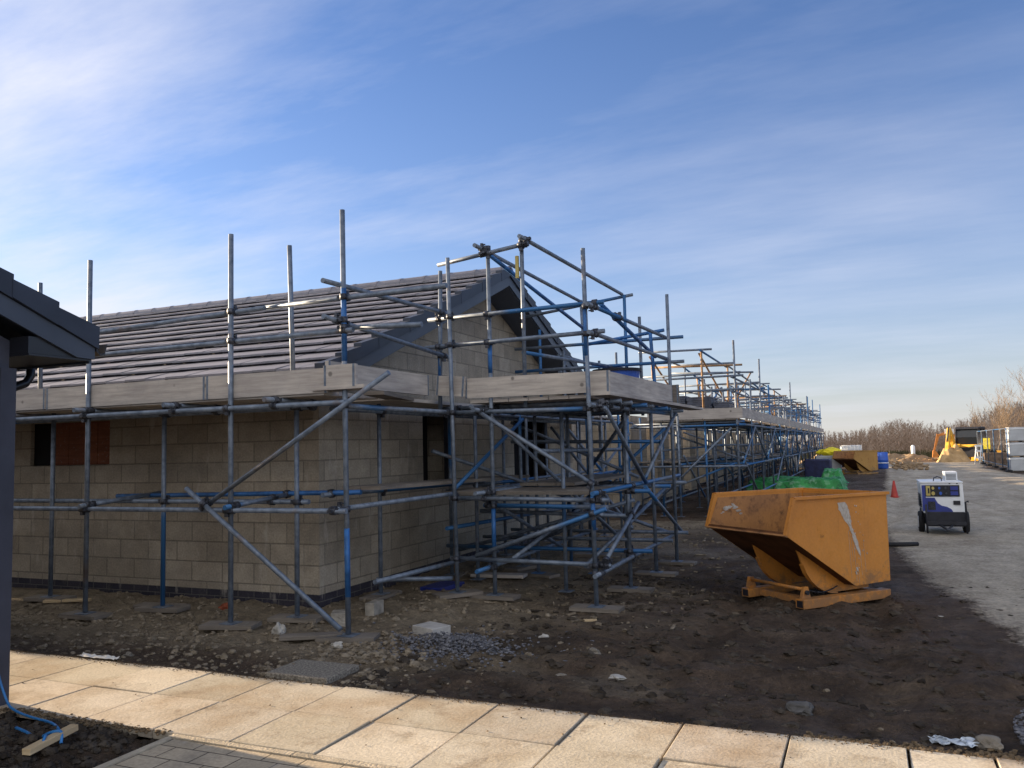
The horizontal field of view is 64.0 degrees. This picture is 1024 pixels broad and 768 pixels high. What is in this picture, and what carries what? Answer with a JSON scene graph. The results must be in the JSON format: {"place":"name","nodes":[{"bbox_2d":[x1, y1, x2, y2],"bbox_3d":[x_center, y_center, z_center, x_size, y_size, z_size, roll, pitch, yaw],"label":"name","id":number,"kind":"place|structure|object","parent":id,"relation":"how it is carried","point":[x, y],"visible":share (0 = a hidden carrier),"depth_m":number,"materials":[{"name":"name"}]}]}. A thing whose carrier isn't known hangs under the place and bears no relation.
{"place":"outdoors","nodes":[
{"label":"outdoors","id":0,"kind":"place"},
{"bbox_2d":[108,739,356,767],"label":"block paving","id":1,"kind":"structure","parent":0,"point":[174,753],"depth_m":4.50,"materials":[{"name":"grey concrete"}]},
{"bbox_2d":[94,734,398,767],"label":"kerb","id":2,"kind":"structure","parent":1,"relation":"on","point":[319,758],"depth_m":4.58,"materials":[{"name":"concrete"}]},
{"bbox_2d":[0,440,1023,767],"bbox_3d":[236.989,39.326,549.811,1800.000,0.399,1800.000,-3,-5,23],"label":"ground","id":3,"kind":"structure","parent":0,"point":[912,696],"depth_m":6.81,"materials":[{"name":"soil"}]},
{"bbox_2d":[0,677,59,740],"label":"blue water hose","id":4,"kind":"object","parent":3,"relation":"on","point":[24,714],"visible":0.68,"depth_m":5.27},
{"bbox_2d":[0,267,106,705],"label":"house","id":5,"kind":"structure","parent":3,"relation":"on","point":[38,329],"depth_m":5.74,"materials":[{"name":"concrete"}]},
{"bbox_2d":[43,598,91,602],"bbox_3d":[-4.979,2.424,9.180,0.500,0.030,0.060,-1,-5,-5],"label":"plank","id":6,"kind":"object","parent":3,"relation":"on","point":[66,600],"visible":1,"depth_m":9.15,"materials":[{"name":"brown wood"}]},
{"bbox_2d":[77,652,119,659],"bbox_3d":[-3.439,2.262,6.815,0.420,0.022,0.062,-3,-5,23],"label":"paper scrap","id":7,"kind":"object","parent":3,"relation":"on","point":[98,656],"visible":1,"depth_m":6.81,"materials":[{"name":"white paper"}]},
{"bbox_2d":[123,651,132,656],"bbox_3d":[-3.233,2.284,6.911,0.094,0.056,0.071,-3,-5,23],"label":"stone","id":8,"kind":"object","parent":3,"relation":"on","point":[128,654],"visible":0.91,"depth_m":6.89,"materials":[{"name":"grey stone"}]},
{"bbox_2d":[133,602,189,607],"bbox_3d":[-3.771,2.389,8.826,0.600,0.035,0.180,-3,-5,17],"label":"plank","id":9,"kind":"object","parent":3,"relation":"on","point":[140,604],"visible":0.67,"depth_m":8.85,"materials":[{"name":"wood"}]},
{"bbox_2d":[218,602,227,609],"bbox_3d":[-3.025,2.359,8.672,0.142,0.101,0.142,-3,-5,23],"label":"brick piece","id":10,"kind":"object","parent":3,"relation":"on","point":[223,606],"visible":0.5,"depth_m":8.62,"materials":[{"name":"red brick"}]},
{"bbox_2d":[271,622,285,634],"bbox_3d":[-2.127,2.251,7.468,0.121,0.158,0.107,-3,-5,23],"label":"stone","id":11,"kind":"object","parent":3,"relation":"on","point":[279,629],"visible":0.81,"depth_m":7.44,"materials":[{"name":"grey stone"}]},
{"bbox_2d":[12,266,583,607],"bbox_3d":[-9.335,1.087,16.494,20.404,4.773,9.604,-3,-5,23],"label":"bungalow","id":12,"kind":"object","parent":3,"relation":"on","point":[125,547],"visible":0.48,"depth_m":10.06,"materials":[{"name":"brick"}]},
{"bbox_2d":[34,424,50,465],"bbox_3d":[-6.032,0.785,10.605,0.380,0.535,0.025,-3,-5,23],"label":"window","id":13,"kind":"structure","parent":12,"relation":"in","point":[42,449],"depth_m":10.61,"materials":[{"name":"black glass"}]},
{"bbox_2d":[278,631,343,640],"bbox_3d":[-1.777,2.234,7.268,0.550,0.035,0.140,-1,-5,-5],"label":"plank","id":14,"kind":"object","parent":3,"relation":"on","point":[298,636],"visible":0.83,"depth_m":7.21,"materials":[{"name":"wood"}]},
{"bbox_2d":[265,659,358,684],"bbox_3d":[-1.515,2.187,6.231,0.560,0.050,0.420,-3,-5,23],"label":"paving slab","id":15,"kind":"object","parent":3,"relation":"on","point":[318,672],"depth_m":6.16,"materials":[{"name":"grey concrete"}]},
{"bbox_2d":[330,641,342,648],"bbox_3d":[-1.498,2.239,7.040,0.137,0.060,0.112,-3,-5,23],"label":"stone","id":16,"kind":"object","parent":3,"relation":"on","point":[335,645],"visible":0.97,"depth_m":7.00,"materials":[{"name":"white stone"}]},
{"bbox_2d":[331,609,344,626],"bbox_3d":[-1.659,2.268,7.924,0.160,0.140,0.200,-1,-5,-5],"label":"concrete block","id":17,"kind":"object","parent":3,"relation":"on","point":[338,616],"depth_m":7.83,"materials":[{"name":"grey concrete"}]},
{"bbox_2d":[13,209,702,642],"bbox_3d":[-8.613,1.107,15.827,23.868,4.064,10.450,-3,-5,23],"label":"scaffolding","id":18,"kind":"object","parent":3,"relation":"on","point":[607,395],"visible":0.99,"depth_m":8.85,"materials":[{"name":"metal"}]},
{"bbox_2d":[365,599,383,615],"bbox_3d":[-1.382,2.250,8.242,0.100,0.130,0.220,-3,-5,17],"label":"concrete block","id":19,"kind":"object","parent":3,"relation":"on","point":[374,607],"depth_m":8.16,"materials":[{"name":"grey concrete"}]},
{"bbox_2d":[412,621,450,637],"bbox_3d":[-0.729,2.234,7.428,0.280,0.100,0.220,-6,-6,43],"label":"concrete block","id":20,"kind":"object","parent":3,"relation":"on","point":[425,627],"depth_m":7.38,"materials":[{"name":"grey concrete"}]},
{"bbox_2d":[420,581,463,590],"bbox_3d":[-0.809,2.361,9.570,0.300,0.050,0.500,-4,-5,27],"label":"blue tray","id":21,"kind":"object","parent":3,"relation":"on","point":[441,585],"visible":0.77,"depth_m":9.47,"materials":[{"name":"plastic"}]},
{"bbox_2d":[10,524,909,742],"bbox_3d":[0.516,2.561,11.639,9.198,0.202,12.021,-3,-5,23],"label":"rubble","id":22,"kind":"object","parent":3,"relation":"on","point":[364,651],"visible":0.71,"depth_m":7.48,"materials":[{"name":"brown stone"}]},
{"bbox_2d":[470,572,527,578],"bbox_3d":[-0.166,2.420,10.380,0.700,0.040,0.200,-3,-5,17],"label":"plank","id":23,"kind":"object","parent":3,"relation":"on","point":[503,575],"visible":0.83,"depth_m":10.31,"materials":[{"name":"wood"}]},
{"bbox_2d":[0,573,1023,767],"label":"soil clods","id":24,"kind":"object","parent":3,"relation":"on","point":[102,734],"visible":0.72,"depth_m":5.92,"materials":[{"name":"brown soil"}]},
{"bbox_2d":[22,724,77,755],"bbox_3d":[-2.631,2.028,4.683,0.055,0.053,0.361,-2,-5,13],"label":"timber offcut","id":25,"kind":"object","parent":24,"relation":"on","point":[37,746],"visible":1,"depth_m":4.64,"materials":[{"name":"beige wood"}]},
{"bbox_2d":[14,726,62,743],"bbox_3d":[-2.809,2.050,4.846,0.539,0.079,0.050,-4,-5,32],"label":"hose","id":26,"kind":"object","parent":25,"relation":"attached to","point":[47,733],"visible":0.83,"depth_m":4.74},
{"bbox_2d":[0,649,1023,763],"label":"soil crumbs","id":27,"kind":"object","parent":3,"relation":"on","point":[912,744],"visible":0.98,"depth_m":4.71,"materials":[{"name":"brown soil"}]},
{"bbox_2d":[572,421,587,511],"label":"link wall","id":28,"kind":"structure","parent":3,"relation":"on","point":[583,437],"depth_m":19.80,"materials":[{"name":"brick"}]},
{"bbox_2d":[583,619,596,621],"bbox_3d":[0.745,2.256,7.817,0.120,0.030,0.050,0,-5,-11],"label":"plank","id":29,"kind":"object","parent":3,"relation":"on","point":[588,620],"visible":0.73,"depth_m":7.80,"materials":[{"name":"beige wood"}]},
{"bbox_2d":[589,647,600,654],"bbox_3d":[0.643,2.109,6.453,0.113,0.068,0.079,-6,-6,44],"label":"stone","id":30,"kind":"object","parent":3,"relation":"on","point":[595,650],"visible":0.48,"depth_m":6.43,"materials":[{"name":"grey stone"}]},
{"bbox_2d":[609,674,626,679],"bbox_3d":[0.766,2.133,5.956,0.136,0.038,0.085,-3,-5,23],"label":"stone","id":31,"kind":"object","parent":3,"relation":"on","point":[618,677],"visible":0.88,"depth_m":5.93,"materials":[{"name":"white stone"}]},
{"bbox_2d":[592,416,696,513],"bbox_3d":[-1.676,2.748,26.718,13.680,2.700,8.340,-3,-5,23],"label":"bungalow","id":32,"kind":"object","parent":3,"relation":"on","point":[690,487],"visible":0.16,"depth_m":21.56,"materials":[{"name":"brick"}]},
{"bbox_2d":[630,340,791,516],"bbox_3d":[6.406,1.431,24.144,2.682,3.966,12.799,-3,-5,23],"label":"scaffolding","id":33,"kind":"object","parent":3,"relation":"on","point":[714,420],"visible":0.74,"depth_m":20.45,"materials":[{"name":"metal"}]},
{"bbox_2d":[662,396,687,420],"bbox_3d":[3.959,0.600,19.584,0.574,0.564,1.024,-3,-5,23],"label":"tile stack","id":34,"kind":"object","parent":33,"relation":"on","point":[683,399],"visible":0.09,"depth_m":19.09,"materials":[{"name":"grey tile"}]},
{"bbox_2d":[686,396,717,419],"bbox_3d":[4.490,0.587,19.300,0.580,0.520,1.030,-3,-5,23],"label":"tile stack","id":35,"kind":"object","parent":33,"relation":"on","point":[709,401],"visible":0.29,"depth_m":18.88,"materials":[{"name":"grey tile"}]},
{"bbox_2d":[713,402,734,407],"bbox_3d":[4.988,0.633,19.190,0.364,0.388,1.014,-3,-5,23],"label":"tile stack","id":36,"kind":"object","parent":33,"relation":"on","point":[723,404],"visible":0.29,"depth_m":18.77,"materials":[{"name":"grey tile"}]},
{"bbox_2d":[695,429,745,486],"bbox_3d":[3.261,3.530,38.176,13.680,2.700,8.340,-3,-5,23],"label":"bungalow","id":37,"kind":"object","parent":3,"relation":"on","point":[701,452],"visible":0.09,"depth_m":32.17,"materials":[{"name":"brick"}]},
{"bbox_2d":[744,433,770,474],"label":"bungalow","id":38,"kind":"object","parent":3,"relation":"on","point":[757,449],"visible":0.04,"depth_m":43.42,"materials":[{"name":"brick"}]},
{"bbox_2d":[718,382,810,487],"bbox_3d":[11.152,2.208,35.521,2.803,3.956,12.600,-3,-5,23],"label":"scaffolding","id":39,"kind":"object","parent":3,"relation":"on","point":[792,452],"visible":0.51,"depth_m":33.30,"materials":[{"name":"metal"}]},
{"bbox_2d":[776,436,788,466],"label":"bungalow","id":40,"kind":"object","parent":3,"relation":"on","point":[784,447],"visible":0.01,"depth_m":57.91,"materials":[{"name":"brick"}]},
{"bbox_2d":[759,397,819,473],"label":"scaffolding","id":41,"kind":"object","parent":3,"relation":"on","point":[814,429],"visible":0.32,"depth_m":43.23,"materials":[{"name":"metal"}]},
{"bbox_2d":[784,456,796,470],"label":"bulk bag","id":42,"kind":"object","parent":3,"relation":"on","point":[791,463],"visible":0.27,"depth_m":46.58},
{"bbox_2d":[745,475,847,490],"bbox_3d":[8.988,3.231,25.811,3.199,0.705,2.864,-3,-5,23],"label":"tarpaulin","id":43,"kind":"object","parent":3,"relation":"on","point":[832,482],"visible":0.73,"depth_m":24.79,"materials":[{"name":"green plastic"}]},
{"bbox_2d":[705,488,890,609],"bbox_3d":[3.107,1.744,8.959,1.488,1.116,1.256,1,-5,-25],"label":"tipping skip","id":44,"kind":"object","parent":3,"relation":"on","point":[803,540],"visible":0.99,"depth_m":8.60,"materials":[{"name":"orange paint"}]},
{"bbox_2d":[774,404,824,469],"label":"scaffolding","id":45,"kind":"object","parent":3,"relation":"on","point":[820,431],"visible":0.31,"depth_m":49.91,"materials":[{"name":"metal"}]},
{"bbox_2d":[785,701,813,715],"bbox_3d":[1.794,2.032,5.121,0.177,0.108,0.144,-3,-5,23],"label":"stone","id":46,"kind":"object","parent":3,"relation":"on","point":[805,708],"visible":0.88,"depth_m":5.08,"materials":[{"name":"grey stone"}]},
{"bbox_2d":[804,459,831,476],"bbox_3d":[13.752,3.808,36.800,1.100,0.870,1.600,-3,-5,23],"label":"pallet pack","id":47,"kind":"object","parent":3,"relation":"on","point":[815,467],"visible":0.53,"depth_m":36.10,"materials":[{"name":"blue plastic"}]},
{"bbox_2d":[815,455,841,469],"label":"pallet pack","id":48,"kind":"object","parent":3,"relation":"on","point":[835,464],"visible":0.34,"depth_m":41.79,"materials":[{"name":"grey plastic"}]},
{"bbox_2d":[815,447,840,455],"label":"sack","id":49,"kind":"object","parent":48,"relation":"on","point":[828,451],"visible":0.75,"depth_m":42.12,"materials":[{"name":"yellow plastic"}]},
{"bbox_2d":[821,468,848,485],"bbox_3d":[12.780,3.680,32.652,1.152,0.691,3.217,-3,-5,23],"label":"tarpaulin","id":50,"kind":"object","parent":3,"relation":"on","point":[829,472],"visible":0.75,"depth_m":31.50,"materials":[{"name":"green plastic"}]},
{"bbox_2d":[840,445,861,466],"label":"caged tank","id":51,"kind":"object","parent":3,"relation":"on","point":[849,447],"visible":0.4,"depth_m":50.71,"materials":[{"name":"white paint"}]},
{"bbox_2d":[832,450,877,473],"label":"tipping skip","id":52,"kind":"object","parent":3,"relation":"on","point":[858,461],"visible":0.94,"depth_m":40.42,"materials":[{"name":"paint"}]},
{"bbox_2d":[799,448,1006,459],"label":"scrub","id":53,"kind":"object","parent":3,"relation":"on","point":[925,453],"visible":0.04,"depth_m":81.01,"materials":[{"name":"brown plant"}]},
{"bbox_2d":[788,399,1023,455],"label":"woodland","id":54,"kind":"object","parent":3,"relation":"on","point":[906,438],"visible":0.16,"depth_m":94.93,"materials":[{"name":"brown plant"}]},
{"bbox_2d":[892,461,924,468],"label":"soil heap","id":55,"kind":"object","parent":3,"relation":"on","point":[910,462],"visible":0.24,"depth_m":46.61,"materials":[{"name":"brown soil"}]},
{"bbox_2d":[888,453,936,462],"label":"soil heap","id":56,"kind":"object","parent":3,"relation":"on","point":[907,457],"visible":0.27,"depth_m":59.62,"materials":[{"name":"brown soil"}]},
{"bbox_2d":[911,445,914,453],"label":"marker post","id":57,"kind":"object","parent":3,"relation":"on","point":[912,448],"visible":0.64,"depth_m":68.06,"materials":[{"name":"white paint"}]},
{"bbox_2d":[888,457,967,469],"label":"rubble","id":58,"kind":"object","parent":3,"relation":"on","point":[904,466],"visible":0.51,"depth_m":44.50,"materials":[{"name":"soil"}]},
{"bbox_2d":[932,432,954,457],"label":"excavator","id":59,"kind":"object","parent":3,"relation":"on","point":[935,454],"visible":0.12,"depth_m":74.55,"materials":[{"name":"orange paint"}]},
{"bbox_2d":[937,444,970,461],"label":"soil heap","id":60,"kind":"object","parent":3,"relation":"on","point":[955,453],"visible":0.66,"depth_m":56.59,"materials":[{"name":"beige sand"}]},
{"bbox_2d":[928,735,979,747],"bbox_3d":[2.425,1.956,4.494,0.265,0.045,0.131,-4,-5,31],"label":"polythene scrap","id":61,"kind":"object","parent":3,"relation":"on","point":[961,741],"visible":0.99,"depth_m":4.49,"materials":[{"name":"white plastic"}]},
{"bbox_2d":[945,427,1000,460],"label":"backhoe loader","id":62,"kind":"object","parent":3,"relation":"on","point":[965,440],"visible":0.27,"depth_m":57.90,"materials":[{"name":"yellow paint"}]},
{"bbox_2d":[968,399,985,428],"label":"bare tree","id":63,"kind":"object","parent":3,"relation":"on","point":[977,417],"visible":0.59,"depth_m":82.34,"materials":[{"name":"brown plant"}]},
{"bbox_2d":[972,734,1003,750],"bbox_3d":[2.559,1.944,4.425,0.158,0.097,0.121,-3,-5,23],"label":"stone","id":64,"kind":"object","parent":3,"relation":"on","point":[986,741],"visible":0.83,"depth_m":4.40,"materials":[{"name":"beige stone"}]},
{"bbox_2d":[982,452,1006,462],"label":"pallet pack","id":65,"kind":"object","parent":3,"relation":"on","point":[998,456],"visible":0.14,"depth_m":51.96,"materials":[{"name":"brown brick"}]},
{"bbox_2d":[979,383,1015,451],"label":"bare tree","id":66,"kind":"object","parent":3,"relation":"on","point":[1002,391],"visible":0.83,"depth_m":79.61,"materials":[{"name":"brown plant"}]},
{"bbox_2d":[986,391,1023,448],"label":"bare tree","id":67,"kind":"object","parent":3,"relation":"on","point":[1005,417],"visible":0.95,"depth_m":75.85,"materials":[{"name":"brown plant"}]},
{"bbox_2d":[990,391,1021,450],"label":"bare tree","id":68,"kind":"object","parent":3,"relation":"on","point":[1009,410],"visible":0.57,"depth_m":85.46,"materials":[{"name":"brown plant"}]},
{"bbox_2d":[1001,369,1023,407],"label":"bare tree","id":69,"kind":"object","parent":3,"relation":"on","point":[1018,385],"visible":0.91,"depth_m":80.03,"materials":[{"name":"brown plant"}]},
{"bbox_2d":[1007,457,1023,471],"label":"wrapped pack","id":70,"kind":"object","parent":3,"relation":"on","point":[1016,463],"visible":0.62,"depth_m":38.28,"materials":[{"name":"white paint"}]},
{"bbox_2d":[1006,442,1023,456],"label":"wrapped pack","id":71,"kind":"object","parent":70,"relation":"on","point":[1015,448],"visible":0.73,"depth_m":38.33,"materials":[{"name":"white paint"}]},
{"bbox_2d":[1005,427,1023,441],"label":"wrapped pack","id":72,"kind":"object","parent":71,"relation":"on","point":[1015,433],"visible":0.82,"depth_m":38.38,"materials":[{"name":"white paint"}]},
{"bbox_2d":[1015,381,1023,424],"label":"bare tree","id":73,"kind":"object","parent":3,"relation":"on","point":[1019,409],"visible":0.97,"depth_m":76.09,"materials":[{"name":"brown plant"}]},
{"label":"rubber block","id":74,"kind":"object","parent":3,"relation":"on","visible":0},
{"bbox_2d":[986,429,994,462],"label":"fence","id":75,"kind":"object","parent":74,"relation":"on","point":[990,445],"visible":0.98,"depth_m":46.17,"materials":[{"name":"metal"}]},
{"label":"rubber block","id":76,"kind":"object","parent":3,"relation":"on","visible":0},
{"bbox_2d":[993,429,1001,465],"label":"fence","id":77,"kind":"object","parent":76,"relation":"on","point":[996,447],"visible":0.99,"depth_m":43.26,"materials":[{"name":"metal"}]},
{"bbox_2d":[1000,428,1008,469],"bbox_3d":[23.905,3.141,39.806,0.048,1.973,3.007,-4,-5,26],"label":"fence","id":78,"kind":"object","parent":76,"relation":"on","point":[1006,446],"visible":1,"depth_m":39.71,"materials":[{"name":"metal"}]},
{"bbox_2d":[0,651,1023,767],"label":"pavement","id":79,"kind":"structure","parent":0,"point":[420,732],"depth_m":4.93,"materials":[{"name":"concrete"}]},
{"bbox_2d":[0,0,1023,441],"label":"sky","id":80,"kind":"structure","parent":0,"point":[832,191],"materials":[{"name":"blue"}]},
{"bbox_2d":[592,367,641,377],"bbox_3d":[1.504,0.060,11.676,0.705,0.529,0.705,-3,-5,23],"label":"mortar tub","id":81,"kind":"object","parent":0,"point":[632,371],"visible":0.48,"depth_m":11.40,"materials":[{"name":"blue plastic"}]},
{"bbox_2d":[360,622,1023,744],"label":"gravel","id":82,"kind":"structure","parent":0,"point":[457,642],"depth_m":6.86,"materials":[{"name":"grey gravel"}]},
{"bbox_2d":[863,461,1023,680],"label":"haul road","id":83,"kind":"structure","parent":0,"point":[984,553],"depth_m":10.84,"materials":[{"name":"stone"}]},
{"bbox_2d":[877,452,888,468],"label":"drum","id":84,"kind":"object","parent":83,"relation":"on","point":[883,462],"visible":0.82,"depth_m":46.52,"materials":[{"name":"blue plastic"}]},
{"bbox_2d":[890,481,898,497],"bbox_3d":[11.182,3.077,23.993,0.280,0.500,0.280,-3,-5,23],"label":"traffic cone","id":85,"kind":"object","parent":83,"relation":"on","point":[894,493],"visible":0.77,"depth_m":23.93,"materials":[{"name":"red plastic"}]},
{"bbox_2d":[889,542,918,546],"bbox_3d":[5.930,2.477,12.673,0.669,0.079,0.154,-3,-5,16],"label":"hose","id":86,"kind":"object","parent":83,"relation":"on","point":[894,544],"visible":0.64,"depth_m":12.60,"materials":[{"name":"black rubber"}]},
{"bbox_2d":[916,471,969,533],"bbox_3d":[7.550,2.070,14.380,0.796,1.060,1.440,-3,-5,23],"label":"generator","id":87,"kind":"object","parent":83,"relation":"on","point":[942,503],"visible":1,"depth_m":14.10,"materials":[{"name":"white paint"}]},
{"bbox_2d":[974,445,984,463],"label":"frame barrier","id":88,"kind":"object","parent":83,"relation":"on","point":[977,451],"visible":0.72,"depth_m":51.05,"materials":[{"name":"white paint"}]},
{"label":"rubber block","id":89,"kind":"object","parent":83,"relation":"on","visible":0},
{"bbox_2d":[977,431,982,459],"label":"fence","id":90,"kind":"object","parent":89,"relation":"on","point":[978,442],"visible":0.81,"depth_m":52.82,"materials":[{"name":"metal"}]},
{"bbox_2d":[981,430,988,463],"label":"fence","id":91,"kind":"object","parent":89,"relation":"on","point":[983,445],"visible":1,"depth_m":49.46,"materials":[{"name":"metal"}]},
{"bbox_2d":[983,438,989,448],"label":"site sign","id":92,"kind":"object","parent":91,"relation":"attached to","point":[986,443],"visible":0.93,"depth_m":49.50,"materials":[{"name":"yellow plastic"}]}
]}

